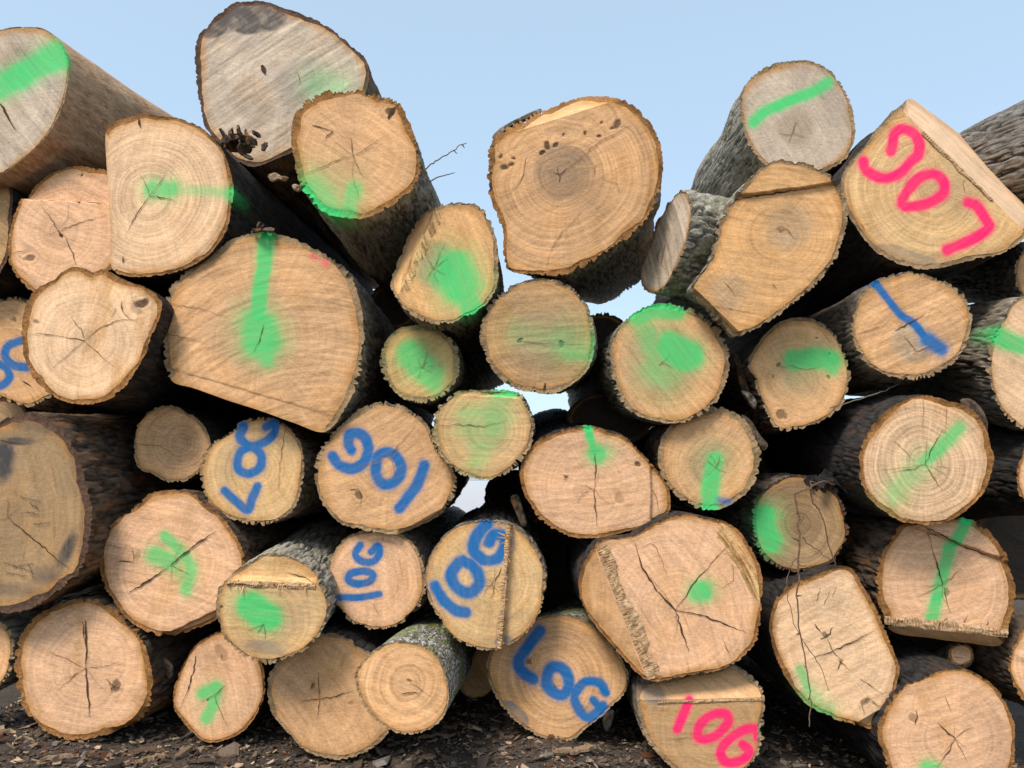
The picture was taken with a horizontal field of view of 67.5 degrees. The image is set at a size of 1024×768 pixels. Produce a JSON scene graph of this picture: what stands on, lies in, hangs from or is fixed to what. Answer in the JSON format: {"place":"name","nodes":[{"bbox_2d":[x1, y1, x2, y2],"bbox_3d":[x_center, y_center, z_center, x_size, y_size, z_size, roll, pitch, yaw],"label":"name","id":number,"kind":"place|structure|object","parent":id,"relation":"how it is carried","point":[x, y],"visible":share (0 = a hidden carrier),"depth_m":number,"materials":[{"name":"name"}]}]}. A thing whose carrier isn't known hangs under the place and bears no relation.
{"place":"outdoors","nodes":[
{"label":"outdoors","id":0,"kind":"place"},
{"bbox_2d":[0,481,1023,767],"bbox_3d":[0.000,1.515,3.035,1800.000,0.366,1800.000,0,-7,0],"label":"ground","id":1,"kind":"structure","parent":0,"point":[470,497],"depth_m":3.25,"materials":[{"name":"soil"}]},
{"bbox_2d":[0,583,105,689],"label":"log","id":2,"kind":"object","parent":1,"relation":"on","point":[13,625],"visible":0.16,"depth_m":3.18,"materials":[{"name":"brown wood"}]},
{"bbox_2d":[14,591,220,740],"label":"log","id":3,"kind":"object","parent":1,"relation":"on","point":[89,667],"visible":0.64,"depth_m":3.12,"materials":[{"name":"brown wood"}]},
{"bbox_2d":[0,412,203,613],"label":"log","id":4,"kind":"object","parent":3,"relation":"on","point":[73,487],"visible":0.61,"depth_m":3.09,"materials":[{"name":"brown wood"}]},
{"bbox_2d":[0,398,55,421],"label":"log","id":5,"kind":"object","parent":4,"relation":"on","point":[8,409],"visible":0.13,"depth_m":3.66,"materials":[{"name":"brown wood"}]},
{"bbox_2d":[0,296,144,416],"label":"log","id":6,"kind":"object","parent":4,"relation":"on","point":[20,385],"visible":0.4,"depth_m":3.47,"materials":[{"name":"brown wood"}]},
{"bbox_2d":[0,187,32,299],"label":"log","id":7,"kind":"object","parent":6,"relation":"on","point":[12,285],"visible":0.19,"depth_m":3.45,"materials":[{"name":"brown wood"}]},
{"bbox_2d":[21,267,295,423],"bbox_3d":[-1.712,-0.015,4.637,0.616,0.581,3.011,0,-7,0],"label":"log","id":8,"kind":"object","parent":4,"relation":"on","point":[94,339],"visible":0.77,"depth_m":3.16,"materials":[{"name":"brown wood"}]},
{"bbox_2d":[7,166,170,299],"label":"log","id":9,"kind":"object","parent":8,"relation":"on","point":[60,221],"visible":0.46,"depth_m":3.35,"materials":[{"name":"brown wood"}]},
{"bbox_2d":[0,27,174,196],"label":"log","id":10,"kind":"object","parent":9,"relation":"on","point":[63,105],"visible":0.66,"depth_m":3.39,"materials":[{"name":"brown wood"}]},
{"bbox_2d":[105,113,373,295],"bbox_3d":[-1.444,-0.728,4.796,0.609,0.920,3.032,0,-7,2],"label":"log","id":11,"kind":"object","parent":8,"relation":"on","point":[184,195],"visible":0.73,"depth_m":3.30,"materials":[{"name":"brown wood"}]},
{"bbox_2d":[219,125,267,159],"bbox_3d":[-1.216,-1.053,3.367,0.272,0.166,0.130,-3,-8,24],"label":"bark scrap","id":12,"kind":"object","parent":11,"relation":"on","point":[240,143],"visible":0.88,"depth_m":3.34,"materials":[{"name":"brown wood"}]},
{"bbox_2d":[268,173,288,181],"bbox_3d":[-1.033,-0.914,3.390,0.092,0.044,0.034,0,-7,0],"label":"wood chip","id":13,"kind":"object","parent":11,"relation":"on","point":[273,177],"visible":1,"depth_m":3.38,"materials":[{"name":"beige wood"}]},
{"bbox_2d":[194,0,381,288],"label":"log","id":14,"kind":"object","parent":11,"relation":"on","point":[265,70],"visible":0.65,"depth_m":3.72,"materials":[{"name":"brown wood"}]},
{"bbox_2d":[99,489,320,635],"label":"log","id":15,"kind":"object","parent":3,"relation":"on","point":[172,561],"visible":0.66,"depth_m":3.19,"materials":[{"name":"brown wood"}]},
{"bbox_2d":[134,405,242,482],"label":"log","id":16,"kind":"object","parent":15,"relation":"on","point":[172,443],"visible":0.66,"depth_m":3.36,"materials":[{"name":"brown wood"}]},
{"bbox_2d":[173,606,339,742],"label":"log","id":17,"kind":"object","parent":1,"relation":"on","point":[220,689],"visible":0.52,"depth_m":3.17,"materials":[{"name":"brown wood"}]},
{"bbox_2d":[267,599,433,759],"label":"log","id":18,"kind":"object","parent":1,"relation":"on","point":[316,706],"visible":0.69,"depth_m":3.09,"materials":[{"name":"brown wood"}]},
{"bbox_2d":[216,513,361,664],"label":"log","id":19,"kind":"object","parent":18,"relation":"on","point":[275,603],"visible":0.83,"depth_m":2.98,"materials":[{"name":"brown wood"}]},
{"bbox_2d":[200,417,330,525],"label":"log","id":20,"kind":"object","parent":19,"relation":"on","point":[262,471],"visible":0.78,"depth_m":3.28,"materials":[{"name":"brown wood"}]},
{"bbox_2d":[329,505,465,629],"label":"log","id":21,"kind":"object","parent":18,"relation":"on","point":[379,579],"visible":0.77,"depth_m":3.21,"materials":[{"name":"brown wood"}]},
{"bbox_2d":[314,401,469,534],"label":"log","id":22,"kind":"object","parent":21,"relation":"on","point":[385,467],"visible":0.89,"depth_m":3.22,"materials":[{"name":"brown wood"}]},
{"bbox_2d":[163,232,434,433],"bbox_3d":[-1.046,-0.045,4.743,0.888,0.871,3.016,0,-7,0],"label":"log","id":23,"kind":"object","parent":22,"relation":"on","point":[293,330],"visible":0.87,"depth_m":3.26,"materials":[{"name":"brown wood"}]},
{"bbox_2d":[251,222,274,233],"bbox_3d":[-1.068,-0.670,3.276,0.101,0.054,0.059,0,-7,0],"label":"bark scrap","id":24,"kind":"object","parent":23,"relation":"on","point":[258,228],"visible":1,"depth_m":3.27,"materials":[{"name":"brown wood"}]},
{"bbox_2d":[371,286,414,329],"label":"log","id":25,"kind":"object","parent":23,"relation":"on","point":[389,306],"visible":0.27,"depth_m":4.59,"materials":[{"name":"brown wood"}]},
{"bbox_2d":[291,89,466,297],"bbox_3d":[-0.571,-0.796,4.674,0.708,0.626,3.014,0,-7,0],"label":"log","id":26,"kind":"object","parent":25,"relation":"on","point":[366,186],"visible":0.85,"depth_m":3.19,"materials":[{"name":"brown wood"}]},
{"bbox_2d":[292,184,301,191],"bbox_3d":[-0.928,-0.847,3.310,0.037,0.036,0.032,5,-9,-34],"label":"wood chip","id":27,"kind":"object","parent":26,"relation":"on","point":[296,188],"visible":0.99,"depth_m":3.30,"materials":[{"name":"beige wood"}]},
{"bbox_2d":[354,611,474,734],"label":"log","id":28,"kind":"object","parent":1,"relation":"on","point":[410,678],"visible":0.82,"depth_m":2.73,"materials":[{"name":"brown wood"}]},
{"bbox_2d":[460,647,491,697],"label":"log","id":29,"kind":"object","parent":1,"relation":"on","point":[476,683],"visible":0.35,"depth_m":3.56,"materials":[{"name":"brown wood"}]},
{"bbox_2d":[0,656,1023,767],"bbox_3d":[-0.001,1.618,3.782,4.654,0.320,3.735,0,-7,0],"label":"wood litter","id":30,"kind":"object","parent":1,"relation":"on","point":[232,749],"visible":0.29,"depth_m":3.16,"materials":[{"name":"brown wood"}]},
{"bbox_2d":[40,753,78,761],"bbox_3d":[-1.675,1.381,2.839,0.130,0.018,0.046,-4,-4,-6],"label":"wood chip","id":31,"kind":"object","parent":30,"relation":"on","point":[55,757],"visible":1,"depth_m":2.83,"materials":[{"name":"beige wood"}]},
{"bbox_2d":[87,750,99,756],"bbox_3d":[-1.603,1.409,2.925,0.070,0.018,0.036,-10,-9,33],"label":"bark piece","id":32,"kind":"object","parent":30,"relation":"on","point":[92,753],"visible":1,"depth_m":2.91,"materials":[{"name":"brown wood"}]},
{"bbox_2d":[129,746,164,753],"bbox_3d":[-1.424,1.429,2.997,0.140,0.018,0.028,-6,-5,8],"label":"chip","id":33,"kind":"object","parent":30,"relation":"on","point":[153,748],"visible":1,"depth_m":2.99,"materials":[{"name":"brown plant"}]},
{"bbox_2d":[135,752,164,762],"bbox_3d":[-1.367,1.411,2.894,0.100,0.018,0.048,-1,-3,-29],"label":"wood chip","id":34,"kind":"object","parent":30,"relation":"on","point":[155,756],"visible":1,"depth_m":2.88,"materials":[{"name":"beige wood"}]},
{"bbox_2d":[419,753,435,761],"bbox_3d":[-0.335,1.466,3.009,0.070,0.018,0.042,0,-3,-35],"label":"wood chip","id":35,"kind":"object","parent":30,"relation":"on","point":[428,756],"visible":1,"depth_m":3.00,"materials":[{"name":"brown wood"}]},
{"bbox_2d":[418,731,454,738],"bbox_3d":[-0.323,1.502,3.281,0.160,0.018,0.046,-4,-4,-3],"label":"bark piece","id":36,"kind":"object","parent":30,"relation":"on","point":[442,733],"visible":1,"depth_m":3.27,"materials":[{"name":"brown wood"}]},
{"bbox_2d":[552,746,574,754],"bbox_3d":[0.197,1.404,2.939,0.090,0.018,0.050,-7,-6,16],"label":"wood chip","id":37,"kind":"object","parent":30,"relation":"on","point":[570,750],"visible":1,"depth_m":2.92,"materials":[{"name":"beige wood"}]},
{"bbox_2d":[573,744,599,754],"bbox_3d":[0.290,1.416,2.980,0.110,0.018,0.049,-3,-3,-15],"label":"wood chip","id":38,"kind":"object","parent":30,"relation":"on","point":[584,748],"visible":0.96,"depth_m":2.97,"materials":[{"name":"beige wood"}]},
{"bbox_2d":[486,596,631,740],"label":"log","id":39,"kind":"object","parent":1,"relation":"on","point":[562,669],"visible":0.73,"depth_m":3.16,"materials":[{"name":"brown wood"}]},
{"bbox_2d":[425,503,547,650],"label":"log","id":40,"kind":"object","parent":39,"relation":"on","point":[486,572],"visible":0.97,"depth_m":3.05,"materials":[{"name":"brown wood"}]},
{"bbox_2d":[484,470,533,516],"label":"log","id":41,"kind":"object","parent":40,"relation":"on","point":[501,490],"visible":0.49,"depth_m":4.26,"materials":[{"name":"brown wood"}]},
{"bbox_2d":[431,389,535,479],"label":"log","id":42,"kind":"object","parent":41,"relation":"on","point":[484,434],"visible":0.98,"depth_m":3.15,"materials":[{"name":"brown wood"}]},
{"bbox_2d":[379,325,479,415],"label":"log","id":43,"kind":"object","parent":42,"relation":"on","point":[424,368],"visible":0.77,"depth_m":3.34,"materials":[{"name":"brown wood"}]},
{"bbox_2d":[390,202,503,389],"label":"log","id":44,"kind":"object","parent":43,"relation":"on","point":[447,277],"visible":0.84,"depth_m":3.23,"materials":[{"name":"brown wood"}]},
{"bbox_2d":[479,278,597,393],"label":"log","id":45,"kind":"object","parent":42,"relation":"on","point":[538,335],"visible":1,"depth_m":3.21,"materials":[{"name":"brown wood"}]},
{"bbox_2d":[487,96,662,304],"bbox_3d":[0.521,-0.898,4.728,0.749,1.245,3.059,-1,-7,10],"label":"log","id":46,"kind":"object","parent":45,"relation":"on","point":[574,192],"visible":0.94,"depth_m":3.25,"materials":[{"name":"brown wood"}]},
{"bbox_2d":[565,508,762,681],"bbox_3d":[0.653,0.998,4.438,0.797,0.660,3.040,0,-7,0],"label":"log","id":47,"kind":"object","parent":39,"relation":"on","point":[673,593],"visible":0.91,"depth_m":2.97,"materials":[{"name":"brown wood"}]},
{"bbox_2d":[510,408,670,537],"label":"log","id":48,"kind":"object","parent":47,"relation":"on","point":[579,480],"visible":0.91,"depth_m":3.15,"materials":[{"name":"brown wood"}]},
{"bbox_2d":[564,392,650,442],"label":"log","id":49,"kind":"object","parent":48,"relation":"on","point":[594,410],"visible":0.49,"depth_m":3.76,"materials":[{"name":"brown wood"}]},
{"bbox_2d":[633,405,767,510],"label":"log","id":50,"kind":"object","parent":47,"relation":"on","point":[710,459],"visible":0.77,"depth_m":3.27,"materials":[{"name":"brown wood"}]},
{"bbox_2d":[568,303,729,425],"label":"log","id":51,"kind":"object","parent":50,"relation":"on","point":[657,364],"visible":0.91,"depth_m":3.26,"materials":[{"name":"brown wood"}]},
{"bbox_2d":[565,312,622,393],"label":"log","id":52,"kind":"object","parent":51,"relation":"on","point":[606,324],"visible":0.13,"depth_m":4.07,"materials":[{"name":"brown wood"}]},
{"bbox_2d":[641,159,847,338],"bbox_3d":[1.117,-0.617,4.665,0.833,1.204,3.064,-1,-7,6],"label":"log","id":53,"kind":"object","parent":51,"relation":"on","point":[759,248],"visible":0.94,"depth_m":3.16,"materials":[{"name":"brown wood"}]},
{"bbox_2d":[655,60,855,294],"bbox_3d":[1.375,-1.077,5.132,0.582,0.605,3.010,0,-7,0],"label":"log","id":54,"kind":"object","parent":53,"relation":"on","point":[794,112],"visible":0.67,"depth_m":3.65,"materials":[{"name":"grey wood"}]},
{"bbox_2d":[650,317,850,435],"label":"log","id":55,"kind":"object","parent":50,"relation":"on","point":[786,375],"visible":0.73,"depth_m":3.30,"materials":[{"name":"brown wood"}]},
{"bbox_2d":[625,664,764,767],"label":"log","id":56,"kind":"object","parent":1,"relation":"on","point":[707,720],"visible":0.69,"depth_m":2.94,"materials":[{"name":"brown wood"}]},
{"bbox_2d":[747,635,1014,767],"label":"log","id":57,"kind":"object","parent":1,"relation":"on","point":[943,707],"visible":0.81,"depth_m":3.00,"materials":[{"name":"brown wood"}]},
{"bbox_2d":[746,559,899,728],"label":"log","id":58,"kind":"object","parent":57,"relation":"on","point":[844,635],"visible":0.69,"depth_m":3.08,"materials":[{"name":"brown wood"}]},
{"bbox_2d":[670,472,849,571],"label":"log","id":59,"kind":"object","parent":58,"relation":"on","point":[761,515],"visible":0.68,"depth_m":3.33,"materials":[{"name":"brown wood"}]},
{"bbox_2d":[803,469,849,493],"bbox_3d":[1.369,0.432,3.345,0.186,0.122,0.136,1,-7,-10],"label":"bark scrap","id":60,"kind":"object","parent":59,"relation":"on","point":[825,475],"visible":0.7,"depth_m":3.33,"materials":[{"name":"brown wood"}]},
{"bbox_2d":[786,480,835,726],"bbox_3d":[1.171,0.802,2.889,0.356,0.870,0.085,5,-9,-36],"label":"twig","id":61,"kind":"object","parent":58,"relation":"hanging from","point":[798,540],"visible":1,"depth_m":2.86,"materials":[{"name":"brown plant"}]},
{"bbox_2d":[829,505,1015,645],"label":"log","id":62,"kind":"object","parent":57,"relation":"on","point":[951,580],"visible":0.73,"depth_m":3.20,"materials":[{"name":"brown wood"}]},
{"bbox_2d":[757,395,993,524],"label":"log","id":63,"kind":"object","parent":62,"relation":"on","point":[924,459],"visible":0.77,"depth_m":3.09,"materials":[{"name":"brown wood"}]},
{"bbox_2d":[758,448,772,473],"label":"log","id":64,"kind":"object","parent":63,"relation":"on","point":[763,467],"visible":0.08,"depth_m":4.38,"materials":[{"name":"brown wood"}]},
{"bbox_2d":[807,271,971,394],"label":"log","id":65,"kind":"object","parent":63,"relation":"on","point":[903,328],"visible":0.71,"depth_m":3.26,"materials":[{"name":"brown wood"}]},
{"bbox_2d":[830,382,900,407],"bbox_3d":[1.531,0.037,3.278,0.389,0.143,0.015,1,-7,-11],"label":"dry stem","id":66,"kind":"object","parent":65,"relation":"attached to","point":[865,396],"visible":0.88,"depth_m":3.27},
{"bbox_2d":[723,99,1023,354],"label":"log","id":67,"kind":"object","parent":65,"relation":"on","point":[925,191],"visible":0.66,"depth_m":3.36,"materials":[{"name":"brown wood"}]},
{"bbox_2d":[959,100,1023,202],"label":"log","id":68,"kind":"object","parent":67,"relation":"on","point":[995,142],"visible":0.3,"depth_m":4.30,"materials":[{"name":"grey wood"}]},
{"bbox_2d":[884,606,1023,706],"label":"log","id":69,"kind":"object","parent":1,"relation":"on","point":[1000,668],"visible":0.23,"depth_m":3.29,"materials":[{"name":"brown wood"}]},
{"bbox_2d":[974,516,1023,599],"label":"log","id":70,"kind":"object","parent":69,"relation":"on","point":[1007,532],"visible":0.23,"depth_m":3.83,"materials":[{"name":"brown wood"}]},
{"bbox_2d":[955,423,1023,519],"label":"log","id":71,"kind":"object","parent":70,"relation":"on","point":[1002,495],"visible":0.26,"depth_m":3.38,"materials":[{"name":"brown wood"}]},
{"bbox_2d":[847,296,1023,430],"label":"log","id":72,"kind":"object","parent":71,"relation":"on","point":[985,371],"visible":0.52,"depth_m":3.32,"materials":[{"name":"brown wood"}]},
{"bbox_2d":[942,242,1023,302],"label":"log","id":73,"kind":"object","parent":72,"relation":"on","point":[1000,277],"visible":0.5,"depth_m":3.84,"materials":[{"name":"brown wood"}]},
{"bbox_2d":[0,0,1023,480],"label":"sky","id":74,"kind":"structure","parent":0,"point":[460,71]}
]}

